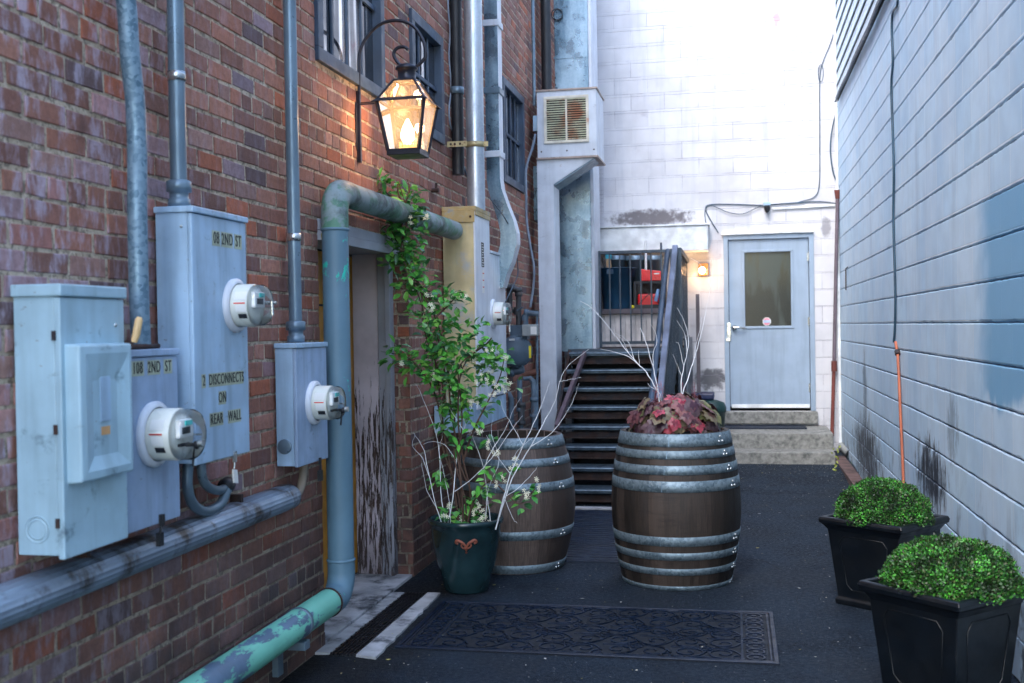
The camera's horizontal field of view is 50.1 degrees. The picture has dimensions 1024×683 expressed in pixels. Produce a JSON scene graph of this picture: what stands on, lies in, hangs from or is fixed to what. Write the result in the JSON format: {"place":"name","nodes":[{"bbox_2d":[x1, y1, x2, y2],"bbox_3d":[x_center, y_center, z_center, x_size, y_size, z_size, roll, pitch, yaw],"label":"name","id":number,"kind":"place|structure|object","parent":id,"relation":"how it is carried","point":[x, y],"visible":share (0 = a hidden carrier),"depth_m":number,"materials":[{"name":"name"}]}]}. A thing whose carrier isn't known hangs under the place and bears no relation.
{"place":"outdoors","nodes":[
{"label":"outdoors","id":0,"kind":"place"},
{"bbox_2d":[611,255,625,266],"bbox_3d":[1.252,-0.700,13.085,0.240,0.642,0.240,-1,1,12],"label":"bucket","id":1,"kind":"object","parent":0,"point":[615,261],"visible":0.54,"depth_m":12.98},
{"bbox_2d":[625,255,644,308],"bbox_3d":[1.473,-0.700,13.040,0.240,0.635,0.240,-1,1,12],"label":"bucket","id":2,"kind":"object","parent":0,"point":[635,260],"visible":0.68,"depth_m":12.94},
{"bbox_2d":[279,450,1019,682],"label":"asphalt ground","id":3,"kind":"structure","parent":0,"point":[781,565],"depth_m":6.28,"materials":[{"name":"black asphalt"}]},
{"bbox_2d":[0,0,565,682],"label":"brick building","id":4,"kind":"structure","parent":3,"relation":"on","point":[64,194],"depth_m":4.80,"materials":[{"name":"brick"}]},
{"bbox_2d":[10,283,142,559],"bbox_3d":[-1.306,0.229,3.331,0.203,0.794,0.382,-1,1,12],"label":"safety switch","id":5,"kind":"object","parent":4,"relation":"attached to","point":[73,392],"visible":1,"depth_m":3.17,"materials":[{"name":"grey metal"}]},
{"bbox_2d":[54,297,132,559],"bbox_3d":[-1.243,0.248,3.303,0.068,0.755,0.336,-1,1,12],"label":"box door","id":6,"kind":"structure","parent":5,"relation":"in","point":[93,377],"depth_m":3.25,"materials":[{"name":"grey metal"}]},
{"bbox_2d":[116,0,150,343],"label":"conduit","id":7,"kind":"object","parent":4,"relation":"attached to","point":[136,133],"visible":0.96,"depth_m":3.69,"materials":[{"name":"grey metal"}]},
{"bbox_2d":[0,464,307,629],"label":"wireway","id":8,"kind":"object","parent":4,"relation":"attached to","point":[27,596],"visible":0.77,"depth_m":3.64,"materials":[{"name":"metal"}]},
{"bbox_2d":[127,343,206,546],"bbox_3d":[-1.180,0.351,3.689,0.302,0.687,0.361,-1,1,12],"label":"meter box","id":9,"kind":"object","parent":4,"relation":"attached to","point":[163,434],"visible":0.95,"depth_m":3.66,"materials":[{"name":"grey metal"}]},
{"bbox_2d":[127,355,179,533],"bbox_3d":[-1.219,0.336,3.696,0.017,0.568,0.351,-1,1,12],"label":"box door","id":10,"kind":"structure","parent":9,"relation":"in","point":[152,492],"depth_m":3.69,"materials":[{"name":"grey metal"}]},
{"bbox_2d":[166,0,191,205],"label":"conduit","id":11,"kind":"object","parent":4,"relation":"attached to","point":[178,187],"visible":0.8,"depth_m":3.97,"materials":[{"name":"metal"}]},
{"bbox_2d":[153,205,276,482],"bbox_3d":[-1.094,0.031,4.147,0.296,1.043,0.458,-1,1,12],"label":"meter box","id":12,"kind":"object","parent":4,"relation":"attached to","point":[211,303],"visible":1,"depth_m":4.05,"materials":[{"name":"grey metal"}]},
{"bbox_2d":[182,463,235,516],"bbox_3d":[-1.176,0.556,4.235,0.072,0.236,0.389,-1,1,12],"label":"conduit loop","id":13,"kind":"object","parent":12,"relation":"attached to","point":[223,489],"visible":0.93,"depth_m":4.15,"materials":[{"name":"grey metal"}]},
{"bbox_2d":[187,213,249,465],"bbox_3d":[-1.106,-0.011,4.151,0.017,0.909,0.445,-1,1,12],"label":"box door","id":14,"kind":"structure","parent":12,"relation":"in","point":[214,348],"depth_m":4.09,"materials":[{"name":"grey metal"}]},
{"bbox_2d":[283,0,305,342],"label":"conduit","id":15,"kind":"object","parent":4,"relation":"attached to","point":[295,326],"visible":1,"depth_m":5.05,"materials":[{"name":"metal"}]},
{"bbox_2d":[274,342,348,480],"bbox_3d":[-0.900,0.333,5.124,0.277,0.658,0.386,-1,1,12],"label":"meter box","id":16,"kind":"object","parent":4,"relation":"attached to","point":[307,400],"visible":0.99,"depth_m":5.03,"materials":[{"name":"grey metal"}]},
{"bbox_2d":[293,347,327,467],"bbox_3d":[-0.942,0.299,5.132,0.017,0.538,0.375,-1,1,12],"label":"box door","id":17,"kind":"structure","parent":16,"relation":"in","point":[309,364],"depth_m":5.06,"materials":[{"name":"grey metal"}]},
{"bbox_2d":[179,180,462,682],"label":"drain pipe","id":18,"kind":"object","parent":4,"relation":"attached to","point":[291,629],"visible":0.97,"depth_m":5.41,"materials":[{"name":"metal"}]},
{"bbox_2d":[318,251,357,587],"bbox_3d":[-1.187,0.487,6.374,0.050,2.050,1.540,-1,1,12],"label":"door frame","id":19,"kind":"structure","parent":4,"relation":"in","point":[320,277],"depth_m":7.05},
{"bbox_2d":[313,0,385,97],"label":"window frame","id":20,"kind":"structure","parent":4,"relation":"in","point":[340,26],"depth_m":6.15,"materials":[{"name":"wood"}]},
{"bbox_2d":[355,19,441,162],"bbox_3d":[-0.650,-1.397,6.082,0.450,0.787,0.312,-1,1,12],"label":"gas lantern","id":21,"kind":"object","parent":4,"relation":"attached to","point":[384,101],"visible":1,"depth_m":6.07,"materials":[{"name":"metal"}]},
{"bbox_2d":[408,8,444,144],"bbox_3d":[-0.608,-1.798,7.542,0.084,0.770,0.790,-1,1,12],"label":"window frame","id":22,"kind":"structure","parent":4,"relation":"in","point":[431,73],"depth_m":7.64,"materials":[{"name":"wood"}]},
{"bbox_2d":[431,183,438,192],"bbox_3d":[-0.536,-1.070,7.623,0.050,0.067,0.032,-1,1,12],"label":"wall bolt","id":23,"kind":"object","parent":4,"relation":"attached to","point":[435,190],"depth_m":7.61,"materials":[{"name":"metal"}]},
{"bbox_2d":[449,0,463,175],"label":"vent stack","id":24,"kind":"object","parent":4,"relation":"attached to","point":[457,90],"visible":1,"depth_m":8.13,"materials":[{"name":"black metal"}]},
{"bbox_2d":[447,0,466,176],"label":"wall cable","id":25,"kind":"object","parent":4,"relation":"attached to","point":[450,72],"depth_m":8.12,"materials":[{"name":"black rubber"}]},
{"bbox_2d":[442,206,491,409],"bbox_3d":[-0.322,-0.241,8.063,0.250,1.455,0.492,-1,1,12],"label":"meter cabinet","id":26,"kind":"object","parent":4,"relation":"attached to","point":[466,261],"visible":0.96,"depth_m":7.84,"materials":[{"name":"white metal"}]},
{"bbox_2d":[447,0,487,209],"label":"riser pipe","id":27,"kind":"object","parent":4,"relation":"attached to","point":[475,143],"visible":0.89,"depth_m":8.00,"materials":[{"name":"metal"}]},
{"bbox_2d":[434,250,511,432],"bbox_3d":[-0.228,-0.035,8.196,0.375,1.307,1.370,-1,1,12],"label":"meter box","id":28,"kind":"object","parent":4,"relation":"attached to","point":[499,311],"visible":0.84,"depth_m":8.39,"materials":[{"name":"white metal"}]},
{"bbox_2d":[482,0,519,287],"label":"downspout","id":29,"kind":"object","parent":4,"relation":"attached to","point":[492,25],"visible":0.96,"depth_m":8.63,"materials":[{"name":"white metal"}]},
{"bbox_2d":[488,197,517,301],"bbox_3d":[-0.057,-0.681,8.476,0.008,0.759,1.050,-1,1,12],"label":"wall cable","id":30,"kind":"object","parent":29,"relation":"attached to","point":[517,258],"depth_m":8.59,"materials":[{"name":"black rubber"}]},
{"bbox_2d":[502,75,524,193],"bbox_3d":[-0.011,-1.948,10.475,0.084,0.960,1.020,-1,1,12],"label":"window frame","id":31,"kind":"structure","parent":4,"relation":"in","point":[513,101],"depth_m":10.62,"materials":[{"name":"wood"}]},
{"bbox_2d":[506,284,538,429],"bbox_3d":[0.073,0.257,10.084,0.368,1.595,0.239,-1,1,12],"label":"gas meter","id":32,"kind":"object","parent":4,"relation":"attached to","point":[521,333],"visible":0.83,"depth_m":10.05,"materials":[{"name":"grey metal"}]},
{"bbox_2d":[524,134,536,306],"bbox_3d":[0.192,-1.185,10.750,0.130,1.700,0.026,-1,1,12],"label":"wall cable","id":33,"kind":"object","parent":4,"relation":"attached to","point":[526,218],"depth_m":10.74,"materials":[{"name":"grey rubber"}]},
{"bbox_2d":[531,0,535,105],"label":"conduit","id":34,"kind":"object","parent":4,"relation":"attached to","point":[533,53],"visible":1,"depth_m":11.33,"materials":[{"name":"grey metal"}]},
{"bbox_2d":[533,166,537,221],"bbox_3d":[0.251,-1.560,11.637,0.122,0.569,0.250,-1,1,12],"label":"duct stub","id":35,"kind":"object","parent":4,"relation":"attached to","point":[535,206],"visible":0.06,"depth_m":11.51,"materials":[{"name":"grey metal"}]},
{"bbox_2d":[540,0,551,89],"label":"soil stack","id":36,"kind":"object","parent":4,"relation":"attached to","point":[545,10],"depth_m":11.77,"materials":[{"name":"black metal"}]},
{"bbox_2d":[533,86,605,431],"bbox_3d":[0.620,-0.731,11.406,0.669,3.662,0.660,-1,1,12],"label":"exhaust unit","id":37,"kind":"object","parent":4,"relation":"attached to","point":[568,125],"visible":0.98,"depth_m":11.15,"materials":[{"name":"metal"}]},
{"bbox_2d":[315,592,439,659],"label":"threshold slab","id":38,"kind":"structure","parent":3,"relation":"on","point":[368,635],"depth_m":5.87,"materials":[{"name":"white veined marble"},{"name":"iron"}]},
{"bbox_2d":[427,511,503,594],"bbox_3d":[-0.280,1.298,6.712,0.468,0.446,0.468,-1,1,12],"label":"glazed pot","id":39,"kind":"object","parent":3,"relation":"on","point":[466,555],"visible":0.9,"depth_m":6.56,"materials":[{"name":"teal ceramic"}]},
{"bbox_2d":[376,168,540,522],"bbox_3d":[-0.390,0.071,6.567,1.110,2.234,0.433,-1,1,12],"label":"jasmine","id":40,"kind":"object","parent":39,"relation":"in","point":[404,255],"visible":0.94,"depth_m":6.58,"materials":[{"name":"green plant"}]},
{"bbox_2d":[412,349,588,529],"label":"bare branches","id":41,"kind":"object","parent":39,"relation":"in","point":[504,496],"visible":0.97,"depth_m":6.56,"materials":[{"name":"white wood"}]},
{"bbox_2d":[456,429,574,574],"bbox_3d":[0.023,1.067,7.412,0.810,0.885,0.810,-1,1,12],"label":"wine barrel","id":42,"kind":"object","parent":3,"relation":"on","point":[536,539],"visible":0.81,"depth_m":7.09,"materials":[{"name":"brown wood"}]},
{"bbox_2d":[513,428,564,440],"bbox_3d":[0.132,1.128,10.045,0.551,0.695,1.100,-1,1,12],"label":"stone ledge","id":43,"kind":"object","parent":3,"relation":"on","point":[533,429],"visible":0.06,"depth_m":9.87,"materials":[{"name":"grey stone"}]},
{"bbox_2d":[395,600,778,664],"bbox_3d":[0.425,1.516,5.776,1.880,0.012,0.940,-1,1,12],"label":"scroll mat","id":44,"kind":"object","parent":3,"relation":"on","point":[700,635],"visible":1,"depth_m":5.71,"materials":[{"name":"rubber"}]},
{"bbox_2d":[565,510,618,562],"bbox_3d":[0.630,1.478,8.450,1.086,0.016,2.028,-1,1,12],"label":"foot mat","id":45,"kind":"object","parent":3,"relation":"on","point":[592,539],"visible":0.27,"depth_m":8.18,"materials":[{"name":"rubber"}]},
{"bbox_2d":[340,464,859,682],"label":"litter","id":46,"kind":"object","parent":3,"relation":"on","point":[672,606],"visible":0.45,"depth_m":6.60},
{"bbox_2d":[554,245,678,509],"bbox_3d":[0.981,0.246,10.470,1.150,2.418,1.900,-1,1,12],"label":"steel stair","id":47,"kind":"object","parent":3,"relation":"on","point":[611,394],"visible":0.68,"depth_m":10.73,"materials":[{"name":"metal"}]},
{"bbox_2d":[568,248,692,472],"bbox_3d":[1.374,0.201,12.282,1.214,2.452,1.968,-1,1,12],"label":"landing","id":48,"kind":"object","parent":3,"relation":"on","point":[683,259],"visible":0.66,"depth_m":12.20,"materials":[{"name":"metal"}]},
{"bbox_2d":[553,0,599,351],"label":"exhaust duct","id":49,"kind":"object","parent":48,"relation":"on","point":[575,43],"visible":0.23,"depth_m":12.03,"materials":[{"name":"metal"}]},
{"bbox_2d":[551,8,562,20],"bbox_3d":[0.494,-3.587,12.018,0.133,0.141,0.035,-1,1,12],"label":"cable coil","id":50,"kind":"object","parent":49,"relation":"hanging from","point":[553,14],"visible":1,"depth_m":12.01,"materials":[{"name":"black rubber"}]},
{"bbox_2d":[602,308,665,346],"bbox_3d":[1.483,-0.162,12.824,0.980,0.431,0.845,-1,1,12],"label":"boarded shelf","id":51,"kind":"object","parent":48,"relation":"on","point":[636,321],"visible":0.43,"depth_m":12.47,"materials":[{"name":"white wood"}]},
{"bbox_2d":[601,267,636,308],"bbox_3d":[1.224,-0.613,12.724,0.451,0.477,0.451,-1,1,12],"label":"tub","id":52,"kind":"object","parent":51,"relation":"on","point":[625,288],"visible":0.78,"depth_m":12.56,"materials":[{"name":"blue plastic"}]},
{"bbox_2d":[605,254,611,267],"bbox_3d":[1.125,-0.877,12.694,0.075,0.260,0.050,-1,1,12],"label":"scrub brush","id":53,"kind":"object","parent":52,"relation":"in","point":[607,259],"visible":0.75,"depth_m":12.68,"materials":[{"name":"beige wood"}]},
{"bbox_2d":[644,241,646,269],"bbox_3d":[1.575,-0.785,12.885,0.033,0.803,0.028,-1,1,12],"label":"pole","id":54,"kind":"object","parent":51,"relation":"on","point":[645,244],"visible":0.4,"depth_m":12.87,"materials":[{"name":"white metal"}]},
{"bbox_2d":[633,281,666,308],"bbox_3d":[1.606,-0.538,12.688,0.366,0.315,0.280,-1,1,12],"label":"milk crate","id":55,"kind":"object","parent":51,"relation":"on","point":[646,287],"visible":0.61,"depth_m":12.59,"materials":[{"name":"plastic"}]},
{"bbox_2d":[638,294,659,304],"bbox_3d":[1.589,-0.473,12.703,0.246,0.155,0.200,-1,1,12],"label":"red bundle","id":56,"kind":"object","parent":55,"relation":"in","point":[646,300],"visible":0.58,"depth_m":12.61,"materials":[{"name":"plastic"}]},
{"bbox_2d":[641,269,660,280],"bbox_3d":[1.611,-0.767,12.672,0.235,0.139,0.182,-1,1,12],"label":"red basket","id":57,"kind":"object","parent":55,"relation":"on","point":[645,275],"visible":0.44,"depth_m":12.59,"materials":[{"name":"plastic"}]},
{"bbox_2d":[654,289,658,301],"bbox_3d":[1.650,-0.526,12.496,0.063,0.147,0.043,-1,1,12],"label":"spray bottle","id":58,"kind":"object","parent":55,"relation":"in","point":[656,295],"visible":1,"depth_m":12.48,"materials":[{"name":"blue plastic"}]},
{"bbox_2d":[644,255,663,271],"bbox_3d":[1.686,-0.700,12.996,0.240,0.629,0.240,-1,1,12],"label":"bucket","id":59,"kind":"object","parent":51,"relation":"on","point":[655,262],"visible":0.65,"depth_m":12.89,"materials":[{"name":"silver metal"}]},
{"bbox_2d":[611,427,740,590],"bbox_3d":[1.034,1.026,6.920,0.810,0.945,0.810,-1,1,12],"label":"wine barrel","id":60,"kind":"object","parent":3,"relation":"on","point":[676,508],"visible":0.98,"depth_m":6.59,"materials":[{"name":"brown wood"}]},
{"bbox_2d":[626,378,721,433],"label":"coral bells","id":61,"kind":"object","parent":60,"relation":"in","point":[683,413],"visible":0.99,"depth_m":6.73,"materials":[{"name":"red plant"}]},
{"bbox_2d":[586,258,712,401],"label":"bare branches","id":62,"kind":"object","parent":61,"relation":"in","point":[655,346],"visible":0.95,"depth_m":6.92,"materials":[{"name":"white wood"}]},
{"bbox_2d":[696,294,700,392],"bbox_3d":[2.117,0.438,12.421,0.040,1.950,0.070,-1,1,12],"label":"plank","id":63,"kind":"object","parent":3,"relation":"on","point":[697,345],"visible":0.64,"depth_m":12.38,"materials":[{"name":"wood"}]},
{"bbox_2d":[564,0,841,450],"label":"white block building","id":64,"kind":"structure","parent":3,"relation":"on","point":[706,102],"depth_m":13.01,"materials":[{"name":"concrete"}]},
{"bbox_2d":[599,169,604,267],"bbox_3d":[1.082,-1.381,13.295,0.070,2.200,0.006,-1,1,12],"label":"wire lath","id":65,"kind":"object","parent":64,"relation":"attached to","point":[601,198],"visible":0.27,"depth_m":13.29,"materials":[{"name":"grey metal"}]},
{"bbox_2d":[600,223,709,254],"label":"lintel","id":66,"kind":"structure","parent":64,"relation":"attached to","point":[693,237],"depth_m":12.89,"materials":[{"name":"white concrete"}]},
{"bbox_2d":[699,263,708,275],"bbox_3d":[2.276,-0.858,13.017,0.115,0.145,0.146,-1,1,12],"label":"wall light","id":67,"kind":"object","parent":64,"relation":"attached to","point":[705,266],"visible":0.94,"depth_m":13.04,"materials":[{"name":"glass"}]},
{"bbox_2d":[704,202,803,222],"bbox_3d":[2.857,-1.511,12.947,1.150,0.234,0.009,-1,1,12],"label":"wall cable","id":68,"kind":"object","parent":64,"relation":"attached to","point":[748,211],"depth_m":12.96,"materials":[{"name":"grey rubber"}]},
{"bbox_2d":[763,202,770,212],"bbox_3d":[2.998,-1.572,12.880,0.080,0.127,0.104,-1,1,12],"label":"security camera","id":69,"kind":"object","parent":64,"relation":"attached to","point":[766,205],"visible":1,"depth_m":12.84,"materials":[{"name":"grey plastic"}]},
{"bbox_2d":[726,238,810,407],"bbox_3d":[3.027,-0.211,12.956,0.984,1.994,0.112,-1,1,12],"label":"steel door","id":70,"kind":"structure","parent":64,"relation":"in","point":[768,325],"depth_m":12.97,"materials":[{"name":"paint"}]},
{"bbox_2d":[705,201,835,232],"bbox_3d":[3.046,-1.474,12.919,1.513,0.351,0.012,-1,1,12],"label":"wall cable","id":71,"kind":"object","parent":64,"relation":"attached to","point":[755,205],"depth_m":12.98,"materials":[{"name":"grey rubber"}]},
{"bbox_2d":[772,204,834,209],"bbox_3d":[3.414,-1.578,12.836,0.713,0.045,0.020,-1,1,12],"label":"cable trunking","id":72,"kind":"object","parent":64,"relation":"attached to","point":[805,206],"visible":1,"depth_m":12.83,"materials":[{"name":"white plastic"}]},
{"bbox_2d":[799,33,833,201],"bbox_3d":[3.577,-2.683,12.792,0.472,2.100,0.010,-1,1,12],"label":"wall cable","id":73,"kind":"object","parent":64,"relation":"attached to","point":[819,122],"depth_m":12.79,"materials":[{"name":"black rubber"}]},
{"bbox_2d":[691,392,714,400],"bbox_3d":[2.170,0.946,12.418,0.254,0.732,0.370,-1,1,12],"label":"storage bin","id":74,"kind":"object","parent":3,"relation":"on","point":[705,396],"visible":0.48,"depth_m":12.23,"materials":[{"name":"blue plastic"}]},
{"bbox_2d":[706,400,726,426],"bbox_3d":[2.248,0.983,12.265,0.310,0.660,0.310,-1,1,12],"label":"round bin","id":75,"kind":"object","parent":3,"relation":"on","point":[720,406],"visible":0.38,"depth_m":12.16,"materials":[{"name":"green plastic"}]},
{"bbox_2d":[730,426,835,464],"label":"concrete steps","id":76,"kind":"structure","parent":3,"relation":"on","point":[811,445],"depth_m":11.98,"materials":[{"name":"grey concrete"}]},
{"bbox_2d":[725,425,806,428],"bbox_3d":[2.921,0.992,12.714,0.950,0.015,0.370,-1,1,12],"label":"door mat","id":77,"kind":"object","parent":76,"relation":"on","point":[766,426],"depth_m":12.70,"materials":[{"name":"rubber"}]},
{"bbox_2d":[831,445,840,470],"bbox_3d":[3.290,1.202,11.124,0.099,0.292,0.068,-2,1,-41],"label":"ivy sprig","id":78,"kind":"object","parent":3,"relation":"on","point":[837,458],"visible":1,"depth_m":11.12,"materials":[{"name":"green plant"}]},
{"bbox_2d":[838,442,847,455],"bbox_3d":[3.875,1.227,12.850,0.109,0.134,1.517,-1,1,10],"label":"drain pipe end","id":79,"kind":"object","parent":3,"relation":"on","point":[843,449],"visible":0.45,"depth_m":12.43,"materials":[{"name":"plastic"}]},
{"bbox_2d":[836,456,864,485],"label":"timber beam","id":80,"kind":"structure","parent":3,"relation":"on","point":[851,474],"depth_m":11.05,"materials":[{"name":"brown wood"}]},
{"bbox_2d":[818,511,949,609],"bbox_3d":[2.115,1.239,6.223,0.520,0.500,0.520,-2,1,-40],"label":"square planter","id":81,"kind":"object","parent":3,"relation":"on","point":[859,553],"visible":0.48,"depth_m":6.11,"materials":[{"name":"plastic"}]},
{"bbox_2d":[833,475,935,526],"bbox_3d":[2.110,0.896,6.224,0.578,0.287,0.572,-1,1,12],"label":"box shrub","id":82,"kind":"object","parent":81,"relation":"on","point":[886,500],"visible":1,"depth_m":6.07,"materials":[{"name":"green plant"}]},
{"bbox_2d":[833,0,1023,682],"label":"block building","id":83,"kind":"structure","parent":3,"relation":"on","point":[958,94],"depth_m":6.58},
{"bbox_2d":[830,116,835,180],"bbox_3d":[3.765,-2.228,12.730,0.140,1.278,0.016,-1,1,12],"label":"wall cable","id":84,"kind":"object","parent":83,"relation":"attached to","point":[830,148],"depth_m":12.73,"materials":[{"name":"black rubber"}]},
{"bbox_2d":[830,190,839,435],"bbox_3d":[3.753,-0.326,12.703,0.157,2.854,0.077,-1,1,12],"label":"stand pipe","id":85,"kind":"object","parent":83,"relation":"attached to","point":[834,361],"visible":0.91,"depth_m":12.69,"materials":[{"name":"metal"}]},
{"bbox_2d":[834,0,881,101],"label":"roof trim","id":86,"kind":"structure","parent":83,"relation":"attached to","point":[867,30],"depth_m":10.01,"materials":[{"name":"white metal"}]},
{"bbox_2d":[890,0,898,342],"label":"wall cable","id":87,"kind":"object","parent":83,"relation":"attached to","point":[893,168],"depth_m":8.29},
{"bbox_2d":[894,341,904,482],"bbox_3d":[2.865,0.634,8.087,0.038,1.271,0.375,-1,1,12],"label":"wall conduit","id":88,"kind":"object","parent":83,"relation":"attached to","point":[897,352],"depth_m":8.06,"materials":[{"name":"metal"}]},
{"bbox_2d":[857,577,1023,682],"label":"square planter","id":89,"kind":"object","parent":3,"relation":"on","point":[925,638],"visible":0.79,"depth_m":4.46,"materials":[{"name":"plastic"}]},
{"bbox_2d":[876,532,1023,605],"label":"box shrub","id":90,"kind":"object","parent":89,"relation":"on","point":[950,567],"visible":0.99,"depth_m":4.46,"materials":[{"name":"green plant"}]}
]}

